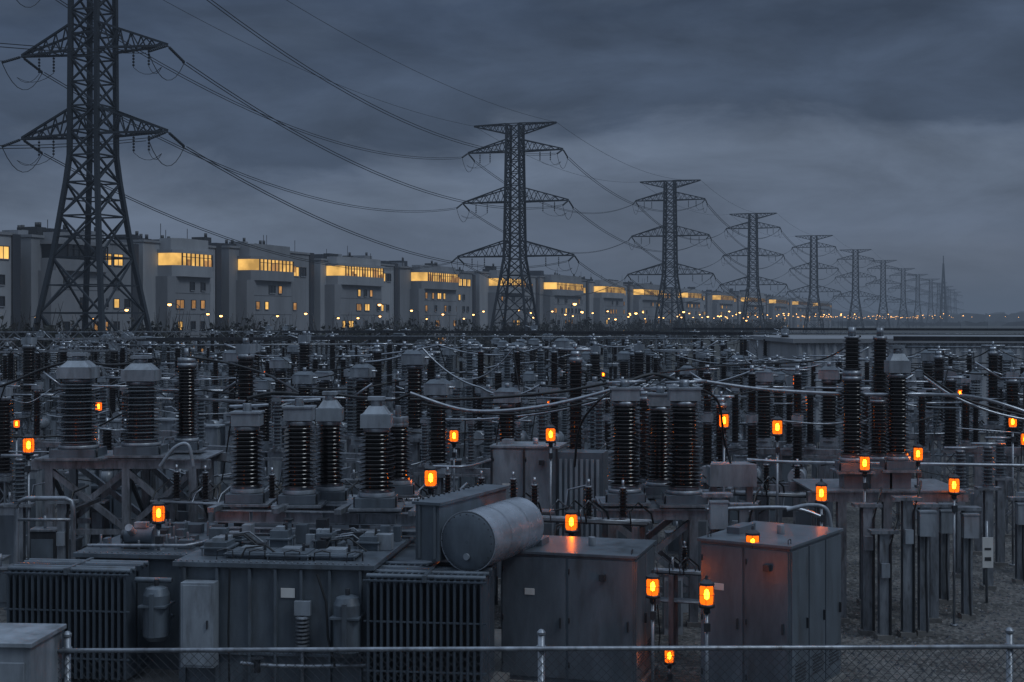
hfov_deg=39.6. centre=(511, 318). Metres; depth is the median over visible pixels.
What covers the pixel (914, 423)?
disconnect switch
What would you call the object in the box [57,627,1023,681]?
chain link fence
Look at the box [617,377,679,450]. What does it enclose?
circuit breaker
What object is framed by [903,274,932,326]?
transmission pylon
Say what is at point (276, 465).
control cabinet
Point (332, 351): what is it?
post insulator
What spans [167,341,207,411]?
disconnect switch
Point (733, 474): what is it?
control cabinet
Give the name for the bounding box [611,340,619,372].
current transformer
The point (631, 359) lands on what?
post insulator
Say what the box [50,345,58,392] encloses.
current transformer
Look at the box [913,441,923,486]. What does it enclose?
amber warning lamp
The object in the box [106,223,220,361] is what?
office building
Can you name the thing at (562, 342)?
current transformer
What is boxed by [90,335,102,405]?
post insulator
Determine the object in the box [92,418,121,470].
control cabinet
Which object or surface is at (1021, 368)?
circuit breaker
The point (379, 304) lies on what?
street lamp
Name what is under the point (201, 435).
disconnect switch
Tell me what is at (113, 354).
post insulator
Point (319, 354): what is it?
busbar support
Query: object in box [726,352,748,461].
current transformer
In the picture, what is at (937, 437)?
disconnect switch
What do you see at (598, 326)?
shrub row
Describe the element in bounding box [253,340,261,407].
post insulator
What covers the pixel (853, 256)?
transmission pylon
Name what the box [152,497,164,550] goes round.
amber warning lamp
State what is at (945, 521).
steel support post
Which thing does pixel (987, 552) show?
electrical junction box post
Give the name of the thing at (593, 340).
post insulator
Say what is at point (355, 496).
pipe rack
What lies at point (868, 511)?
steel support post
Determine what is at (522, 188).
transmission pylon
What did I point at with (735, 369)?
circuit breaker
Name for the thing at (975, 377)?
current transformer
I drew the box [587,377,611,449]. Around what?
post insulator
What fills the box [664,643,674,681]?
amber warning lamp
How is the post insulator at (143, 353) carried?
on the gravel yard at (690, 635)
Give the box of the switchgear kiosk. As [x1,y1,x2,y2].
[490,438,607,583]
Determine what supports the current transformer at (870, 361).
on the gravel yard at (690, 635)
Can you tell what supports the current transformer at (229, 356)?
on the gravel yard at (690, 635)
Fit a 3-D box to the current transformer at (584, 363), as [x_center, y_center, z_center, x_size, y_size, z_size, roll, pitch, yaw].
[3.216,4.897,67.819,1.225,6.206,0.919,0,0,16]
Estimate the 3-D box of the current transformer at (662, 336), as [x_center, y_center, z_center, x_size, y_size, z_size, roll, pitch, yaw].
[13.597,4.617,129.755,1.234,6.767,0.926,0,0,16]
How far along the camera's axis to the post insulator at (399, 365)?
87.73 m
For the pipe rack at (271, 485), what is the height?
3.870 m
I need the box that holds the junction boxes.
[0,431,792,634]
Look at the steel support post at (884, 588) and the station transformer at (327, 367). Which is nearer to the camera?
the steel support post at (884, 588)
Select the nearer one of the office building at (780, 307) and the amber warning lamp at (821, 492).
the amber warning lamp at (821, 492)
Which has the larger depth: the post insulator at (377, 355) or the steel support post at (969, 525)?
the post insulator at (377, 355)
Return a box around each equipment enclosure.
[501,535,657,681]
[697,521,845,681]
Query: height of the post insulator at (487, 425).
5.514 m
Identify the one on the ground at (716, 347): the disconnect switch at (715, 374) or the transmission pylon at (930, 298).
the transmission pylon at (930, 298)
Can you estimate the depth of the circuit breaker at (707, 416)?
46.35 m
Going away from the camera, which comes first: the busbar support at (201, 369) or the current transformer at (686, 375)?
the current transformer at (686, 375)
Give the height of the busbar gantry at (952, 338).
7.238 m
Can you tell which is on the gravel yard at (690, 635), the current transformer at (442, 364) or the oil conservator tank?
the current transformer at (442, 364)
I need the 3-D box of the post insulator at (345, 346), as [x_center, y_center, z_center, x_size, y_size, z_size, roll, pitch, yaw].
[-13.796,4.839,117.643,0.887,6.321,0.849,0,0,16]
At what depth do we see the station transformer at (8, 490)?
49.76 m
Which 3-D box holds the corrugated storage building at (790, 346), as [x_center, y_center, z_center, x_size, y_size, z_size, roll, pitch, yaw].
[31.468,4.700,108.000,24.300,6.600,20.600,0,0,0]
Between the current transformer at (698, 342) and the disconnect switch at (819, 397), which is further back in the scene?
the current transformer at (698, 342)
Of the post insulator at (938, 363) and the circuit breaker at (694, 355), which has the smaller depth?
the post insulator at (938, 363)
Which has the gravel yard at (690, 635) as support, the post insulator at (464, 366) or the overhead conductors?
the post insulator at (464, 366)
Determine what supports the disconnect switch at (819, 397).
on the gravel yard at (690, 635)
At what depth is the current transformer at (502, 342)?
105.79 m
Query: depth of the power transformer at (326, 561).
29.82 m
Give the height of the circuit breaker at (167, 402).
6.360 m
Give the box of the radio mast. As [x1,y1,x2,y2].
[939,256,947,325]
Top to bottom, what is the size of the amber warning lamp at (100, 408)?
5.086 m
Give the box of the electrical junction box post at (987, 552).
[982,521,992,602]
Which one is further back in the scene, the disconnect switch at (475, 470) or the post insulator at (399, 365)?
the post insulator at (399, 365)
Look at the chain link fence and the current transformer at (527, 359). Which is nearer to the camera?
the chain link fence
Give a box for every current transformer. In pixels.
[13,353,18,391]
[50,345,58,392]
[101,332,113,372]
[121,330,133,360]
[137,333,155,352]
[152,349,159,411]
[205,341,218,371]
[208,363,222,406]
[222,346,237,421]
[253,374,275,475]
[268,354,292,482]
[286,342,299,438]
[291,367,317,449]
[314,366,334,434]
[348,350,363,364]
[348,360,377,477]
[381,342,396,411]
[391,330,405,374]
[392,347,396,387]
[399,346,430,496]
[415,340,428,373]
[421,375,455,494]
[440,347,446,402]
[442,345,457,429]
[463,355,484,375]
[471,339,479,356]
[490,337,500,371]
[490,383,520,440]
[491,346,499,376]
[495,338,509,386]
[501,367,512,381]
[509,339,527,390]
[519,337,527,370]
[520,368,536,434]
[524,348,529,370]
[527,336,541,383]
[542,333,552,372]
[546,367,565,418]
[552,335,573,431]
[567,340,575,412]
[567,359,591,417]
[581,351,589,406]
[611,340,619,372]
[615,349,629,378]
[617,339,621,370]
[632,335,644,343]
[659,335,667,373]
[665,343,674,380]
[677,363,697,384]
[693,347,712,435]
[696,339,706,375]
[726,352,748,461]
[755,365,778,480]
[773,369,788,422]
[814,362,842,527]
[866,357,873,420]
[910,366,923,469]
[916,348,939,478]
[953,374,964,470]
[963,367,984,486]
[1001,348,1019,472]
[1019,372,1023,488]
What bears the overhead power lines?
hanging from the transmission pylon at (93, 95)
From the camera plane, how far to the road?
934.26 m
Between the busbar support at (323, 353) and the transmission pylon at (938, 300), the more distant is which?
the transmission pylon at (938, 300)
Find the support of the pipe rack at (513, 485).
on the gravel yard at (690, 635)
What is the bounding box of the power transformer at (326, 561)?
[2,391,509,681]
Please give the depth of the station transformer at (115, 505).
48.43 m
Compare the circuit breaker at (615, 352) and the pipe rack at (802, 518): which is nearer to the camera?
the pipe rack at (802, 518)
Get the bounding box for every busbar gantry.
[0,331,282,354]
[0,337,146,373]
[124,336,431,383]
[249,330,664,383]
[548,332,758,423]
[669,328,1023,376]
[886,336,1023,372]
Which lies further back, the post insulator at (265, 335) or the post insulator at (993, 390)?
the post insulator at (265, 335)
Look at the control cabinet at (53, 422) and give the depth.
75.84 m
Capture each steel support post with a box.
[47,484,100,558]
[700,492,732,533]
[728,487,760,522]
[851,487,882,635]
[867,513,899,639]
[891,480,922,637]
[913,502,939,635]
[939,503,958,603]
[943,447,976,577]
[951,506,981,618]
[971,442,1005,589]
[984,437,1012,566]
[1006,496,1023,583]
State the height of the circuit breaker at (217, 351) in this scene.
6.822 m
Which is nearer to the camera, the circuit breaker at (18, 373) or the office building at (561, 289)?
the circuit breaker at (18, 373)
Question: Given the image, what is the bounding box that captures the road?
[205,326,878,366]
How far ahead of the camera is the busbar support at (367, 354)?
130.17 m
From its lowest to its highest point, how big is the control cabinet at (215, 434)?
4.210 m
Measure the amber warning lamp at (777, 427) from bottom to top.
5.262 m
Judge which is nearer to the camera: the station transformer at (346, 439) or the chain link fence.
the chain link fence
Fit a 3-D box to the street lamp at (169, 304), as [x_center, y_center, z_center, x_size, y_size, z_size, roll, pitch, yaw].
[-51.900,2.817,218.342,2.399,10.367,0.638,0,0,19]
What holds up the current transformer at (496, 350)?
on the gravel yard at (690, 635)
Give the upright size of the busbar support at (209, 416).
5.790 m
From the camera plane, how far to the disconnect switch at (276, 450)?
50.78 m
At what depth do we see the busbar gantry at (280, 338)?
86.78 m
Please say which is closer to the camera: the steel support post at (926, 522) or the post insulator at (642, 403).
the steel support post at (926, 522)
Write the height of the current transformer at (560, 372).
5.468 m
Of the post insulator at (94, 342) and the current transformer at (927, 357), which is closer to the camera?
the current transformer at (927, 357)
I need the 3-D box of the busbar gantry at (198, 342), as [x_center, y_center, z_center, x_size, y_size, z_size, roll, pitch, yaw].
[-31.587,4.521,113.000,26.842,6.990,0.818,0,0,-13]
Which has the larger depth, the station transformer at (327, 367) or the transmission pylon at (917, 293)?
the transmission pylon at (917, 293)
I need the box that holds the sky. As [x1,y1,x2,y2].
[0,0,1023,314]
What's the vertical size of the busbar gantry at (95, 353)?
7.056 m
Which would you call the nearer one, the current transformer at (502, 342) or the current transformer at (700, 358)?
the current transformer at (700, 358)
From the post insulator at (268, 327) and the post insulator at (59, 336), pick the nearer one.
the post insulator at (59, 336)
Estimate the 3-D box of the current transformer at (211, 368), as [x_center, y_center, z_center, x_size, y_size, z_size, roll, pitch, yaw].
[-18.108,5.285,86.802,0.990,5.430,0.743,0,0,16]
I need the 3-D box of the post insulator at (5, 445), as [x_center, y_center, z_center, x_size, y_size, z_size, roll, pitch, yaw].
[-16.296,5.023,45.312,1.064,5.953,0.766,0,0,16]
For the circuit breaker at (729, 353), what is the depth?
91.61 m
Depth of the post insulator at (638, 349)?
71.39 m
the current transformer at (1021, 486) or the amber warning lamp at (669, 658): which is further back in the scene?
the current transformer at (1021, 486)
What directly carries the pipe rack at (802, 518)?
on the gravel yard at (690, 635)
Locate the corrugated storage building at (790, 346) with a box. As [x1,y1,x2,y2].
[746,335,1023,434]
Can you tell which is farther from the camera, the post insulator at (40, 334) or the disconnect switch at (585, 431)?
the post insulator at (40, 334)
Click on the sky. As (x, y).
(894, 129)
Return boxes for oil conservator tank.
[412,483,543,570]
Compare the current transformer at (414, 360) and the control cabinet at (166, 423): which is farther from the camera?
the control cabinet at (166, 423)
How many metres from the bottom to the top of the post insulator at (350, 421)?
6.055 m
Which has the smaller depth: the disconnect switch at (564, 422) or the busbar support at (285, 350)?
the disconnect switch at (564, 422)
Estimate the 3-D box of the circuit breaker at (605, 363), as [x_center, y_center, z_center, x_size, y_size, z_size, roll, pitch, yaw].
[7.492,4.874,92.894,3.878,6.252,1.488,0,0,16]
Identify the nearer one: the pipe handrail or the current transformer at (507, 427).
the pipe handrail
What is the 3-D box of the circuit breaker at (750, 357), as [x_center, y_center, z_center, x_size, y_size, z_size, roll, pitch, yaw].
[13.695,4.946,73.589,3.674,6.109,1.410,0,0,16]
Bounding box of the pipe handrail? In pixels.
[13,496,75,564]
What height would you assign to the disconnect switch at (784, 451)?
6.107 m
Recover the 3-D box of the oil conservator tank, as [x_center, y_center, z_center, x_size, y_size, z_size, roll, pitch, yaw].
[-0.526,4.543,30.886,1.890,1.514,3.420,0,0,25]
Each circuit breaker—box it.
[0,353,15,473]
[3,347,52,468]
[14,352,57,411]
[111,342,185,417]
[156,342,185,415]
[168,341,202,387]
[202,350,228,422]
[204,329,256,411]
[206,355,273,423]
[215,332,248,385]
[264,331,314,416]
[308,353,373,472]
[335,346,371,390]
[365,328,408,403]
[396,341,478,470]
[427,339,464,378]
[465,344,569,485]
[488,334,526,390]
[493,344,588,444]
[524,346,550,409]
[588,335,630,380]
[597,343,632,409]
[601,345,654,406]
[603,380,677,464]
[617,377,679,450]
[619,335,662,379]
[649,353,714,424]
[655,343,699,420]
[680,347,734,438]
[697,365,809,523]
[718,335,770,408]
[727,357,807,503]
[744,355,813,472]
[832,357,870,444]
[906,352,957,462]
[937,349,1007,477]
[996,363,1023,455]
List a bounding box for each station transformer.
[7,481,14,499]
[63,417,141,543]
[311,380,346,406]
[318,358,338,380]
[335,384,357,479]
[393,371,426,416]
[420,403,465,463]
[484,363,523,434]
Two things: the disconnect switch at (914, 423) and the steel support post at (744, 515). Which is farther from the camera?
the disconnect switch at (914, 423)
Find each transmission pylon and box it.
[1,0,184,365]
[451,121,578,357]
[624,179,715,345]
[718,213,787,337]
[786,235,841,334]
[832,249,878,331]
[863,260,902,327]
[887,268,919,327]
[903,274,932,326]
[917,279,943,325]
[927,283,950,321]
[936,286,956,321]
[943,289,959,321]
[949,292,962,321]
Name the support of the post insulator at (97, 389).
on the gravel yard at (690, 635)
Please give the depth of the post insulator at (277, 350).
110.39 m
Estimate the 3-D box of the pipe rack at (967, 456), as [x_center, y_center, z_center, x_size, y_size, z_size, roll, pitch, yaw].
[20.192,5.987,63.080,4.192,4.025,1.314,0,0,16]
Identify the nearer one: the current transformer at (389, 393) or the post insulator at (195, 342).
the current transformer at (389, 393)
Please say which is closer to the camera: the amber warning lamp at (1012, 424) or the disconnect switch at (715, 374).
the amber warning lamp at (1012, 424)
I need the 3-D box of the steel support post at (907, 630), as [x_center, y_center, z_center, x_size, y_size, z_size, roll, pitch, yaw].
[10.071,6.068,36.307,0.779,3.865,1.616,0,0,15]
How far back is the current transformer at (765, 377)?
54.59 m
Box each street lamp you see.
[167,303,179,342]
[377,303,389,330]
[571,302,575,339]
[634,312,644,361]
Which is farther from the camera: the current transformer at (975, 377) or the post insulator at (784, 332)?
the post insulator at (784, 332)
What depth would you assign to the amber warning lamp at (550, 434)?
42.43 m
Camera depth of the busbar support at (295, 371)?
81.39 m
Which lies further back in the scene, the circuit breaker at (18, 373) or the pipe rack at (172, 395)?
the pipe rack at (172, 395)
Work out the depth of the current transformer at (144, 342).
87.81 m
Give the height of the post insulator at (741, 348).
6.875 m
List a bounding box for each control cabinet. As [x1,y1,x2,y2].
[14,400,52,448]
[49,398,93,439]
[92,398,118,418]
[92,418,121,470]
[118,399,178,489]
[163,406,224,497]
[223,403,290,497]
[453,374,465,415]
[486,368,496,407]
[706,462,756,531]
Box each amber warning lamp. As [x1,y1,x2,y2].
[13,416,19,453]
[22,431,34,559]
[95,398,101,477]
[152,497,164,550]
[424,462,436,496]
[449,425,458,489]
[545,422,555,508]
[565,506,577,535]
[645,570,659,681]
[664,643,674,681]
[698,575,714,681]
[719,408,729,529]
[745,526,759,548]
[771,413,782,522]
[815,478,827,525]
[859,450,870,501]
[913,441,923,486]
[948,471,959,626]
[957,387,961,441]
[1008,411,1016,565]
[1020,430,1023,588]
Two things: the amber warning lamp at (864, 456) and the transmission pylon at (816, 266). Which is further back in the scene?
the transmission pylon at (816, 266)
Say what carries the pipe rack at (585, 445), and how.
on the gravel yard at (690, 635)
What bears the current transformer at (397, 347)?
on the gravel yard at (690, 635)
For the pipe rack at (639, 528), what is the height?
3.870 m
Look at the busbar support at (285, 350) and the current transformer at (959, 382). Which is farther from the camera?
the busbar support at (285, 350)
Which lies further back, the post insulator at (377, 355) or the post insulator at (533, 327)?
the post insulator at (533, 327)
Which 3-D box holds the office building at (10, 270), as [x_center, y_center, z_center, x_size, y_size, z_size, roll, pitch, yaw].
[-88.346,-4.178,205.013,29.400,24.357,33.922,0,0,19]
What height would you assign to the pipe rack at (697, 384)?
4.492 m
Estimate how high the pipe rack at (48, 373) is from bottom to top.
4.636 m
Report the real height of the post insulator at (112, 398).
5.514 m
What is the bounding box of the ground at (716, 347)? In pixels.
[92,326,1023,388]
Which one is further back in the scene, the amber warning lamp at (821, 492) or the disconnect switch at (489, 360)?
the disconnect switch at (489, 360)
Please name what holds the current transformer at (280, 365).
on the gravel yard at (690, 635)
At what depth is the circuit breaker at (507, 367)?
64.77 m
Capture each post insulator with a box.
[0,383,14,502]
[1,454,38,561]
[13,333,41,453]
[31,330,44,412]
[52,340,71,469]
[55,332,63,361]
[55,365,64,495]
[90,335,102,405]
[93,365,102,415]
[106,369,118,417]
[108,341,120,407]
[135,350,151,361]
[194,341,197,366]
[224,338,261,478]
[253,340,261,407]
[259,346,269,377]
[260,332,271,406]
[261,324,271,329]
[272,345,280,356]
[282,324,293,371]
[290,331,311,394]
[326,332,338,390]
[340,340,349,386]
[340,364,355,477]
[367,340,387,395]
[383,340,394,412]
[393,349,402,397]
[396,386,421,474]
[425,348,440,461]
[445,376,466,457]
[458,337,466,378]
[467,369,484,461]
[477,384,495,483]
[524,382,550,439]
[525,323,537,382]
[542,340,545,381]
[560,343,590,448]
[564,336,570,425]
[581,343,603,449]
[585,333,601,400]
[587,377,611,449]
[621,337,632,350]
[625,346,634,378]
[632,341,653,387]
[635,385,659,580]
[657,352,660,383]
[665,340,668,370]
[689,330,699,377]
[707,335,716,393]
[708,391,734,523]
[718,340,728,392]
[739,331,743,354]
[774,326,788,336]
[792,353,808,385]
[872,362,900,531]
[927,346,949,502]
[941,366,968,508]
[981,341,1004,510]
[994,367,1023,536]
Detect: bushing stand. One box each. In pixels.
[31,348,226,535]
[592,380,708,626]
[789,327,968,622]
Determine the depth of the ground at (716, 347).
703.80 m
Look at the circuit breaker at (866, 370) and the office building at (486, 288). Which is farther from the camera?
the office building at (486, 288)
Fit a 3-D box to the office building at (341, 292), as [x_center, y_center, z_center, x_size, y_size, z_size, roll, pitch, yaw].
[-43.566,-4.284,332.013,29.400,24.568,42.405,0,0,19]
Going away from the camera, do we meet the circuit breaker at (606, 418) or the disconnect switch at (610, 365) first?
the circuit breaker at (606, 418)
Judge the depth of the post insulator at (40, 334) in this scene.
110.98 m
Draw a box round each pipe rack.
[14,379,22,411]
[42,360,59,400]
[42,384,94,412]
[150,464,281,522]
[158,376,175,412]
[216,467,319,508]
[312,479,427,500]
[349,467,470,503]
[402,470,541,575]
[498,477,653,628]
[501,377,558,429]
[581,394,672,448]
[655,541,700,656]
[664,379,716,413]
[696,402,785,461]
[697,457,816,527]
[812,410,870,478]
[918,414,1014,501]
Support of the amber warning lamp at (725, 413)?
on the gravel yard at (690, 635)
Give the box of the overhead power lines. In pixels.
[0,0,961,313]
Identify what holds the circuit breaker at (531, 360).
on the gravel yard at (690, 635)
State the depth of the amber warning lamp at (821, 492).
34.89 m
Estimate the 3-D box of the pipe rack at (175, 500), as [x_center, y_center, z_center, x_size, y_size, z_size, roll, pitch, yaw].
[-8.233,6.065,40.060,4.031,3.870,1.264,0,0,16]
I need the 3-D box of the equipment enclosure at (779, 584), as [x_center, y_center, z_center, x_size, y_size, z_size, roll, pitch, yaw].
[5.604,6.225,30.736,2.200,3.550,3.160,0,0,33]
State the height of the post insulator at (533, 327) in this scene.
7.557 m
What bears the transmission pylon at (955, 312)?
on the ground at (716, 347)
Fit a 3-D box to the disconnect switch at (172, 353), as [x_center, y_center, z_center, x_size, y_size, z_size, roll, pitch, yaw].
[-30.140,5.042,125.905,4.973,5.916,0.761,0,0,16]
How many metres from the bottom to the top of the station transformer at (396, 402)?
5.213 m
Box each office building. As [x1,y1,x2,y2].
[0,232,20,341]
[2,220,138,346]
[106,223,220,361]
[192,233,313,343]
[314,246,397,354]
[381,257,475,349]
[456,261,537,334]
[519,271,587,333]
[559,274,628,337]
[612,278,672,335]
[673,286,706,330]
[702,290,737,331]
[725,288,766,330]
[767,294,789,327]
[778,295,810,327]
[811,299,831,327]
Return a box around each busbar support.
[42,344,109,438]
[154,361,173,417]
[199,362,228,416]
[206,359,265,420]
[271,340,312,367]
[273,362,333,415]
[303,341,325,366]
[313,340,329,358]
[328,349,367,375]
[347,346,383,375]
[906,355,960,423]
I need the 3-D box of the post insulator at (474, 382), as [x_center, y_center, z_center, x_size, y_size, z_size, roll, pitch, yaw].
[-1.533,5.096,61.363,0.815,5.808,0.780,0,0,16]
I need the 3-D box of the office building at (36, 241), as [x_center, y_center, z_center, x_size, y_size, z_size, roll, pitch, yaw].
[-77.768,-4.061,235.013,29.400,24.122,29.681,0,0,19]
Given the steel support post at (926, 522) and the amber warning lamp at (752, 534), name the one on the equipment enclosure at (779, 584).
the amber warning lamp at (752, 534)
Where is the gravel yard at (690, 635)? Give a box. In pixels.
[0,389,1023,681]
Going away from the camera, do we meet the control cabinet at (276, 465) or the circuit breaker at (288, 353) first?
the control cabinet at (276, 465)
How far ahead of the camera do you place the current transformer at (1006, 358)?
74.02 m
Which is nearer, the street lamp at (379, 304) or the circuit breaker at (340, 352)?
the circuit breaker at (340, 352)
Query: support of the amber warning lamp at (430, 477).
on the gravel yard at (690, 635)
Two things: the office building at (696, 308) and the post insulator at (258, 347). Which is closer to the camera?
the post insulator at (258, 347)
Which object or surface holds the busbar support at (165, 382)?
on the gravel yard at (690, 635)
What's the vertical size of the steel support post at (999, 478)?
4.174 m
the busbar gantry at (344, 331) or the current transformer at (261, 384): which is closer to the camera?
the current transformer at (261, 384)
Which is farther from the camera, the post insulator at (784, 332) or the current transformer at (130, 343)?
the current transformer at (130, 343)
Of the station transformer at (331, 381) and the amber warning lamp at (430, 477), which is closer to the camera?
the amber warning lamp at (430, 477)
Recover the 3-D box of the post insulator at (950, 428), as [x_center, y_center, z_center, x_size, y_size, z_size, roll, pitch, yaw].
[16.561,4.900,53.353,1.108,6.199,0.797,0,0,16]
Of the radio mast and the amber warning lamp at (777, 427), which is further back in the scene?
the radio mast
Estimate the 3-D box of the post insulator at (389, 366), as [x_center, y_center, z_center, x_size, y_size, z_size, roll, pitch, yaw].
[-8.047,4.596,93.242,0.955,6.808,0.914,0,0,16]
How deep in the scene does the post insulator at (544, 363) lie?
125.90 m
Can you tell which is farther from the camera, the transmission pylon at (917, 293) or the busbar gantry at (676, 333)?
the transmission pylon at (917, 293)
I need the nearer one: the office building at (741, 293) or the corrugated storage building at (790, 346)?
the corrugated storage building at (790, 346)
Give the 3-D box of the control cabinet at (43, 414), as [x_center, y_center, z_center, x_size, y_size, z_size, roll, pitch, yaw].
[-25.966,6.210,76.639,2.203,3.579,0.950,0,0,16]
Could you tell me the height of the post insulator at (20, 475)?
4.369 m
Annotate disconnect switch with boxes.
[0,373,20,445]
[10,389,68,493]
[23,371,127,526]
[67,336,112,372]
[95,373,210,487]
[116,332,164,409]
[154,380,266,498]
[155,342,194,370]
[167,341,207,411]
[200,352,223,408]
[264,383,392,493]
[412,345,458,373]
[414,415,531,489]
[464,347,510,375]
[492,395,569,444]
[536,384,648,529]
[581,372,674,447]
[599,363,618,385]
[644,340,734,457]
[651,346,716,420]
[666,371,793,522]
[692,358,718,393]
[701,387,806,466]
[743,350,818,466]
[798,346,872,459]
[802,374,938,550]
[814,367,944,516]
[906,354,981,445]
[947,362,1023,554]
[971,398,1023,520]
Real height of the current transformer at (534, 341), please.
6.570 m
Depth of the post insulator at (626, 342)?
103.00 m
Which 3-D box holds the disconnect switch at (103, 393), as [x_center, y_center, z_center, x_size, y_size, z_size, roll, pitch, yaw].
[-14.483,4.916,57.061,5.185,6.168,0.794,0,0,16]
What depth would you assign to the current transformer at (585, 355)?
83.72 m
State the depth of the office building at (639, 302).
570.50 m
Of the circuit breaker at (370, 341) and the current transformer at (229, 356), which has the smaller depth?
the current transformer at (229, 356)
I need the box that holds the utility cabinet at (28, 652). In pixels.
[0,623,66,681]
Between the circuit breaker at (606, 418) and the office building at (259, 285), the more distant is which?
the office building at (259, 285)
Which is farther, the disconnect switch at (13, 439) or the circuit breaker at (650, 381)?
the circuit breaker at (650, 381)
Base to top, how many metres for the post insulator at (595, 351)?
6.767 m
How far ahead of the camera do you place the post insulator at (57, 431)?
62.94 m
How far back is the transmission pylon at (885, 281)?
979.80 m
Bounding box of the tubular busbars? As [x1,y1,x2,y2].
[0,335,1023,526]
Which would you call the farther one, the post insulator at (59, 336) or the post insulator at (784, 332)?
the post insulator at (59, 336)
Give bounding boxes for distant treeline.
[832,309,1023,325]
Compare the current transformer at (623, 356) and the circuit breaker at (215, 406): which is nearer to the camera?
the circuit breaker at (215, 406)
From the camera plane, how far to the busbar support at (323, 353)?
135.23 m
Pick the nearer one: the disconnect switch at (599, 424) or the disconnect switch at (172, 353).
the disconnect switch at (599, 424)
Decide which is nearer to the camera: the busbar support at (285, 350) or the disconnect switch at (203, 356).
the busbar support at (285, 350)
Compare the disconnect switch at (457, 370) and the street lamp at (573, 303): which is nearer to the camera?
the disconnect switch at (457, 370)
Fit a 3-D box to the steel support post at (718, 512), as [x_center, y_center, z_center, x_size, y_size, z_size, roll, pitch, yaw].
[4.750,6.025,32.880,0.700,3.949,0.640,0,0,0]
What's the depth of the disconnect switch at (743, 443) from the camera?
57.85 m
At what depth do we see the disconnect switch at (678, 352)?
97.50 m
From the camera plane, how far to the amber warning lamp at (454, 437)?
45.93 m
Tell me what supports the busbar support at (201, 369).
on the gravel yard at (690, 635)
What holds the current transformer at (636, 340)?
on the gravel yard at (690, 635)
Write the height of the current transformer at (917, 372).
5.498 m
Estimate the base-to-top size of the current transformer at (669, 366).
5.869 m
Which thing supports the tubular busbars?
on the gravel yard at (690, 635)
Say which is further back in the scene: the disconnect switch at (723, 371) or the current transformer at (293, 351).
the current transformer at (293, 351)
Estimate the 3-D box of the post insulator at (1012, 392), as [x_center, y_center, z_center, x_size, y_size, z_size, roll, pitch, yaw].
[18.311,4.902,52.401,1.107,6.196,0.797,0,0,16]
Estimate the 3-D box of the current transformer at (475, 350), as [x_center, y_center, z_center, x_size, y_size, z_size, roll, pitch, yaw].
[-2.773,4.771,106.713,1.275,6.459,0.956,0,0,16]
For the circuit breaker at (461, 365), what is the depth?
118.85 m
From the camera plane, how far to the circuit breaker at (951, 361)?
78.33 m
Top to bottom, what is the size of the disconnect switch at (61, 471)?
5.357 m
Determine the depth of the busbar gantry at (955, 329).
123.69 m
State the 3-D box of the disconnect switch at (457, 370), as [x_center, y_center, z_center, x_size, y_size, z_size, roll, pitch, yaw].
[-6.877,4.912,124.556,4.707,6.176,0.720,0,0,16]
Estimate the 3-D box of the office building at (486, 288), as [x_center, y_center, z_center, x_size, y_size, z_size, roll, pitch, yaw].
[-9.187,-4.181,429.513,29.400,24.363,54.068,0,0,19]
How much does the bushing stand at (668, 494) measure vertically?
6.386 m
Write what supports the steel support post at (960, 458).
on the gravel yard at (690, 635)
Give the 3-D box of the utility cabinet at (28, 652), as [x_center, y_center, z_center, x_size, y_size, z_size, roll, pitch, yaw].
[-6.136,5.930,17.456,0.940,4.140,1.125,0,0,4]
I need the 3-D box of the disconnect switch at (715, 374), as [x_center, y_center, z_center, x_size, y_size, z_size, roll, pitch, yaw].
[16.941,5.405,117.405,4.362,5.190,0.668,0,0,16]
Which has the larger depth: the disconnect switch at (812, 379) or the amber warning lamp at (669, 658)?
the disconnect switch at (812, 379)
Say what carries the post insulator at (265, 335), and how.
on the gravel yard at (690, 635)
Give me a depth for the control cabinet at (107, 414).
74.91 m
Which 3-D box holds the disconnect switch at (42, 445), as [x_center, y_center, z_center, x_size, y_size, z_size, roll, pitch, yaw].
[-16.169,4.997,53.105,4.577,6.005,0.701,0,0,16]
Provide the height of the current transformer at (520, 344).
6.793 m
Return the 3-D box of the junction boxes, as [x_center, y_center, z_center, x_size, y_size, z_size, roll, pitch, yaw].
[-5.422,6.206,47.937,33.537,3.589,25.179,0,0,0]
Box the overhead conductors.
[0,325,1023,480]
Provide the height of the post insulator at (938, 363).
6.839 m
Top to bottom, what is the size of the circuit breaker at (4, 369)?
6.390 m
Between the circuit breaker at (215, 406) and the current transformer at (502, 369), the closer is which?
the circuit breaker at (215, 406)
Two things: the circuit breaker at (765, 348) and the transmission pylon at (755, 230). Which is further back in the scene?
the transmission pylon at (755, 230)
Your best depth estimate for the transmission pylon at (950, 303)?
1948.60 m
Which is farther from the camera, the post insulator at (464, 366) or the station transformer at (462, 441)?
the post insulator at (464, 366)
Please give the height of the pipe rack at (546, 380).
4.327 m
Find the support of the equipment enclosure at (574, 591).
on the gravel yard at (690, 635)
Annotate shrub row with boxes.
[0,303,790,390]
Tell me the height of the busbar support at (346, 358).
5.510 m
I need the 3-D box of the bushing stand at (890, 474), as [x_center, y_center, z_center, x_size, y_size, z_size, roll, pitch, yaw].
[9.898,4.115,39.371,4.226,7.769,4.142,0,0,0]
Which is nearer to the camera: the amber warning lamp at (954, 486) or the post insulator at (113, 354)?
the amber warning lamp at (954, 486)
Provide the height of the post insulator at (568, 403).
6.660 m

